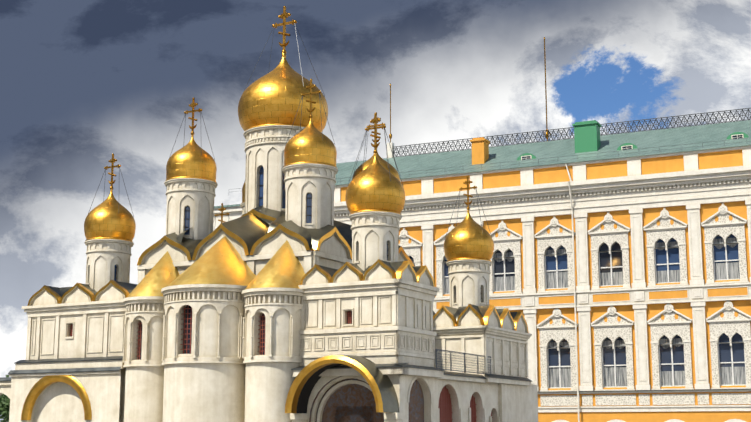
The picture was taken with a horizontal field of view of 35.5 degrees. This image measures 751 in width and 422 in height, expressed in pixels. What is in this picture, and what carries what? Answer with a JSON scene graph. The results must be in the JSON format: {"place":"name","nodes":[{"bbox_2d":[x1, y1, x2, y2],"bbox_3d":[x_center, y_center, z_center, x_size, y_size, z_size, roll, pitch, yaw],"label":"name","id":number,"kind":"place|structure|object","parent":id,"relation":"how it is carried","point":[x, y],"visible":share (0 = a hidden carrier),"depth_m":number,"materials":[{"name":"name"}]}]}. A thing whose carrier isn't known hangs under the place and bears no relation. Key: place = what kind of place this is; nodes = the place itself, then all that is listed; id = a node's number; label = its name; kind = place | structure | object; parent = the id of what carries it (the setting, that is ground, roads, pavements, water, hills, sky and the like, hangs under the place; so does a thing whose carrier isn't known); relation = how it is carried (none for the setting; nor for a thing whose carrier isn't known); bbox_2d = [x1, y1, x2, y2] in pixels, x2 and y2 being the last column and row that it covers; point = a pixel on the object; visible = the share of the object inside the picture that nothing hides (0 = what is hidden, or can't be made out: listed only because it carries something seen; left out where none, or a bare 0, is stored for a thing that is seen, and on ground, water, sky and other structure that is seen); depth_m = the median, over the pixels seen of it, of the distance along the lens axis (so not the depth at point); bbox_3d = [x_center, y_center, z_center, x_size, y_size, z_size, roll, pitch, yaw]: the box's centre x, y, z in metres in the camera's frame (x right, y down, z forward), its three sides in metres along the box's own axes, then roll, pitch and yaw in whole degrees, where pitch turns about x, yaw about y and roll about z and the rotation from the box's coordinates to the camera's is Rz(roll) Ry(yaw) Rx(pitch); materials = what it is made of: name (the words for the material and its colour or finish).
{"place":"outdoors","nodes":[
{"label":"outdoors","id":0,"kind":"place"},
{"bbox_2d":[0,6,537,421],"bbox_3d":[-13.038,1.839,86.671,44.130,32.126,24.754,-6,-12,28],"label":"cathedral","id":1,"kind":"structure","parent":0,"point":[285,297],"depth_m":74.21,"materials":[{"name":"white paint"}]},
{"bbox_2d":[0,0,750,421],"label":"sky","id":2,"kind":"structure","parent":0,"point":[83,83],"materials":[{"name":"grey"}]},
{"bbox_2d":[213,37,750,421],"bbox_3d":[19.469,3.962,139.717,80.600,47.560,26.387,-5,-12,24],"label":"palace","id":3,"kind":"structure","parent":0,"point":[620,271],"depth_m":123.61,"materials":[{"name":"paint"}]},
{"label":"ground","id":4,"kind":"structure","parent":0,"visible":0},
{"bbox_2d":[0,394,9,421],"bbox_3d":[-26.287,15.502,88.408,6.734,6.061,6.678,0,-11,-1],"label":"tree","id":5,"kind":"object","parent":4,"relation":"on","point":[4,405],"visible":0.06,"depth_m":87.02,"materials":[{"name":"green plant"}]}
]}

